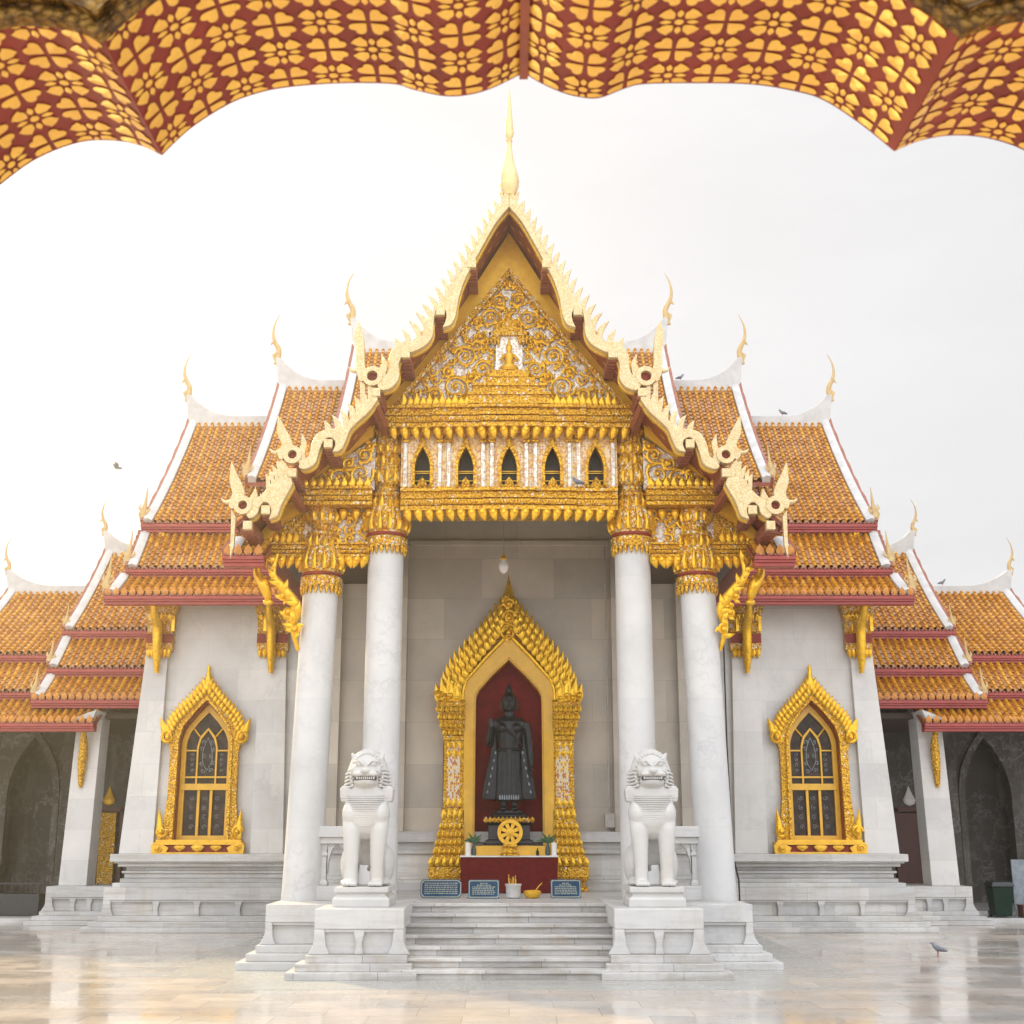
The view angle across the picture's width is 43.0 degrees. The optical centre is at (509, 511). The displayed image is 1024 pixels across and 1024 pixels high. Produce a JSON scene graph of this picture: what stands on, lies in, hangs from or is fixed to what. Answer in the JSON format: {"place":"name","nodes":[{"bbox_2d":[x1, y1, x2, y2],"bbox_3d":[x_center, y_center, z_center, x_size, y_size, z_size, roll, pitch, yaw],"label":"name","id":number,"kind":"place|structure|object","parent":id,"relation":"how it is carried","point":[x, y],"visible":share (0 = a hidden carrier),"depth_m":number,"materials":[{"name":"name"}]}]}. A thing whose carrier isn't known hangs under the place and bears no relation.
{"place":"outdoors","nodes":[
{"label":"outdoors","id":0,"kind":"place"},
{"bbox_2d":[112,462,121,468],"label":"flying bird","id":1,"kind":"object","parent":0,"point":[116,465],"visible":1,"depth_m":46.71},
{"bbox_2d":[0,0,1023,184],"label":"gateway arch","id":2,"kind":"structure","parent":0,"point":[161,77],"depth_m":4.17,"materials":[{"name":"red paint"}]},
{"bbox_2d":[0,923,1023,1023],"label":"terrace floor","id":3,"kind":"structure","parent":0,"point":[71,974],"depth_m":19.00,"materials":[{"name":"stone"}]},
{"bbox_2d":[0,499,146,924],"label":"gallery","id":4,"kind":"object","parent":3,"relation":"on","point":[72,661],"visible":0.61,"depth_m":37.66,"materials":[{"name":"tile"}]},
{"bbox_2d":[0,876,45,915],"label":"iron stand","id":5,"kind":"object","parent":4,"relation":"on","point":[22,904],"visible":0.87,"depth_m":35.29,"materials":[{"name":"black paint"}]},
{"bbox_2d":[96,807,124,883],"bbox_3d":[-12.375,10.477,39.737,1.150,2.880,0.420,0,-14,0],"label":"door","id":6,"kind":"structure","parent":4,"relation":"in","point":[104,875],"depth_m":39.61,"materials":[{"name":"gold wood"}]},
{"bbox_2d":[79,88,938,979],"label":"temple","id":7,"kind":"structure","parent":3,"relation":"on","point":[699,580],"depth_m":29.42,"materials":[{"name":"stone"}]},
{"bbox_2d":[151,665,250,853],"bbox_3d":[-7.720,6.226,32.983,2.320,4.717,0.717,0,-14,0],"label":"window","id":8,"kind":"structure","parent":7,"relation":"in","point":[204,736],"depth_m":33.01,"materials":[{"name":"gold metal"}]},
{"bbox_2d":[420,879,461,897],"bbox_3d":[-1.320,7.309,25.240,0.800,0.345,0.117,0,-14,0],"label":"plaque","id":9,"kind":"object","parent":7,"relation":"on","point":[440,888],"visible":1,"depth_m":25.22,"materials":[{"name":"blue metal"}]},
{"bbox_2d":[468,880,498,897],"bbox_3d":[-0.490,7.273,25.095,0.600,0.345,0.117,0,-14,0],"label":"plaque","id":10,"kind":"object","parent":7,"relation":"on","point":[483,888],"visible":1,"depth_m":25.07,"materials":[{"name":"blue metal"}]},
{"bbox_2d":[499,521,508,573],"bbox_3d":[-0.120,0.509,28.721,0.220,1.730,0.217,0,-14,0],"label":"hanging lamp","id":11,"kind":"object","parent":7,"relation":"hanging from","point":[503,566],"visible":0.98,"depth_m":28.50,"materials":[{"name":"white glass"}]},
{"bbox_2d":[482,816,535,845],"bbox_3d":[0.000,7.422,28.262,1.240,1.570,0.765,0,-14,0],"label":"tiered pedestal","id":12,"kind":"object","parent":7,"relation":"on","point":[494,823],"visible":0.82,"depth_m":28.10,"materials":[{"name":"black paint"}]},
{"bbox_2d":[482,683,535,817],"bbox_3d":[0.000,5.251,28.752,1.185,2.940,0.568,0,-14,0],"label":"statue","id":13,"kind":"object","parent":12,"relation":"on","point":[509,776],"visible":0.99,"depth_m":28.61,"materials":[{"name":"black metal"}]},
{"bbox_2d":[460,855,558,892],"bbox_3d":[0.000,7.733,27.811,2.080,0.760,1.050,0,-14,0],"label":"altar table","id":14,"kind":"object","parent":7,"relation":"on","point":[532,872],"visible":0.77,"depth_m":27.34,"materials":[{"name":"red fabric"}]},
{"bbox_2d":[465,843,470,855],"bbox_3d":[-0.870,7.115,27.516,0.110,0.294,0.110,0,-14,0],"label":"candle","id":15,"kind":"object","parent":14,"relation":"on","point":[467,849],"visible":1,"depth_m":27.48,"materials":[{"name":"white wax"}]},
{"bbox_2d":[463,833,481,855],"bbox_3d":[-0.783,7.034,27.588,0.440,0.486,0.107,0,-14,0],"label":"vase","id":16,"kind":"object","parent":14,"relation":"on","point":[474,839],"visible":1,"depth_m":27.58,"materials":[{"name":"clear glass"}]},
{"bbox_2d":[497,819,522,855],"bbox_3d":[0.020,6.897,27.570,0.540,0.744,0.220,0,-14,0],"label":"dharma wheel","id":17,"kind":"object","parent":14,"relation":"on","point":[509,832],"visible":1,"depth_m":27.55,"materials":[{"name":"gold metal"}]},
{"bbox_2d":[476,846,544,854],"bbox_3d":[0.015,7.198,27.640,1.510,0.194,0.120,0,-14,0],"label":"gold board","id":18,"kind":"object","parent":14,"relation":"on","point":[499,850],"visible":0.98,"depth_m":27.58,"materials":[{"name":"yellow paint"}]},
{"bbox_2d":[537,833,555,855],"bbox_3d":[0.787,7.034,27.588,0.440,0.486,0.107,0,-14,0],"label":"vase","id":19,"kind":"object","parent":14,"relation":"on","point":[548,839],"visible":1,"depth_m":27.58,"materials":[{"name":"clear glass"}]},
{"bbox_2d":[551,843,556,855],"bbox_3d":[0.950,7.115,27.516,0.110,0.294,0.110,0,-14,0],"label":"candle","id":20,"kind":"object","parent":14,"relation":"on","point":[553,849],"visible":1,"depth_m":27.48,"materials":[{"name":"white wax"}]},
{"bbox_2d":[505,874,521,897],"bbox_3d":[0.080,7.250,25.196,0.320,0.443,0.320,0,-14,0],"label":"incense pot","id":21,"kind":"object","parent":7,"relation":"on","point":[513,890],"visible":1,"depth_m":25.07,"materials":[{"name":"white ceramic"}]},
{"bbox_2d":[524,883,541,897],"bbox_3d":[0.450,7.324,25.178,0.337,0.291,0.337,-10,-17,36],"label":"brass bowl","id":22,"kind":"object","parent":7,"relation":"on","point":[536,893],"visible":1,"depth_m":25.04,"materials":[{"name":"gold metal"}]},
{"bbox_2d":[550,879,580,897],"bbox_3d":[1.100,7.309,25.240,0.590,0.345,0.117,0,-14,0],"label":"plaque","id":23,"kind":"object","parent":7,"relation":"on","point":[565,888],"visible":1,"depth_m":25.22,"materials":[{"name":"blue metal"}]},
{"bbox_2d":[572,477,584,487],"bbox_3d":[1.368,-0.589,25.841,0.270,0.229,0.115,0,-14,0],"label":"pigeon","id":24,"kind":"object","parent":7,"relation":"on","point":[577,481],"visible":1,"depth_m":25.81,"materials":[{"name":"grey paint"}]},
{"bbox_2d":[767,665,867,853],"bbox_3d":[7.720,6.226,32.983,2.320,4.717,0.717,0,-14,0],"label":"window","id":25,"kind":"structure","parent":7,"relation":"in","point":[813,736],"depth_m":33.01,"materials":[{"name":"gold metal"}]},
{"bbox_2d":[157,934,861,989],"bbox_3d":[0.000,8.550,25.028,11.500,0.024,11.300,0,-14,0],"label":"paving border","id":26,"kind":"object","parent":3,"relation":"on","point":[221,964],"visible":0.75,"depth_m":20.64,"materials":[{"name":"stone"}]},
{"bbox_2d":[284,899,417,979],"bbox_3d":[-2.541,7.438,22.821,2.118,1.080,3.920,0,-14,0],"label":"lion pedestal","id":27,"kind":"object","parent":26,"relation":"on","point":[359,943],"visible":0.77,"depth_m":21.36,"materials":[{"name":"stone"}]},
{"bbox_2d":[332,749,395,906],"bbox_3d":[-2.500,5.550,22.985,0.960,2.660,1.630,0,-14,0],"label":"lion statue","id":28,"kind":"object","parent":27,"relation":"on","point":[367,791],"visible":1,"depth_m":22.52,"materials":[{"name":"stone"}]},
{"bbox_2d":[600,899,733,979],"bbox_3d":[2.541,7.438,22.821,2.118,1.080,3.920,0,-14,0],"label":"lion pedestal","id":29,"kind":"object","parent":26,"relation":"on","point":[658,943],"visible":0.81,"depth_m":21.36,"materials":[{"name":"stone"}]},
{"bbox_2d":[622,749,685,906],"bbox_3d":[2.500,5.550,22.985,0.960,2.660,1.630,0,-14,0],"label":"lion statue","id":30,"kind":"object","parent":29,"relation":"on","point":[650,790],"visible":1,"depth_m":22.52,"materials":[{"name":"stone"}]},
{"bbox_2d":[930,941,947,956],"bbox_3d":[8.230,8.373,24.918,0.328,0.278,0.140,0,-14,0],"label":"pigeon","id":31,"kind":"object","parent":3,"relation":"on","point":[938,948],"visible":1,"depth_m":24.89,"materials":[{"name":"grey paint"}]},
{"bbox_2d":[871,500,1023,924],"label":"gallery","id":32,"kind":"object","parent":3,"relation":"on","point":[948,662],"visible":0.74,"depth_m":37.67,"materials":[{"name":"tile"}]},
{"bbox_2d":[893,807,922,883],"bbox_3d":[12.375,10.484,39.766,1.150,2.880,0.360,0,-14,0],"label":"door","id":33,"kind":"structure","parent":32,"relation":"in","point":[910,872],"depth_m":39.80,"materials":[{"name":"red wood"}]},
{"bbox_2d":[983,881,1014,916],"bbox_3d":[13.150,10.375,34.857,0.624,0.930,0.682,0,-14,0],"label":"rubbish bin","id":34,"kind":"object","parent":32,"relation":"on","point":[999,894],"visible":1,"depth_m":34.62,"materials":[{"name":"green plastic"}]},
{"bbox_2d":[1010,860,1023,915],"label":"notice board","id":35,"kind":"object","parent":32,"relation":"on","point":[1017,869],"visible":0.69,"depth_m":35.52,"materials":[{"name":"white"}]},
{"bbox_2d":[1016,904,1023,917],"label":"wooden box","id":36,"kind":"object","parent":32,"relation":"on","point":[1020,908],"visible":1,"depth_m":34.65,"materials":[{"name":"red wood"}]},
{"bbox_2d":[0,76,1023,604],"label":"sky","id":37,"kind":"structure","parent":0,"point":[775,209],"materials":[{"name":"white"}]}
]}

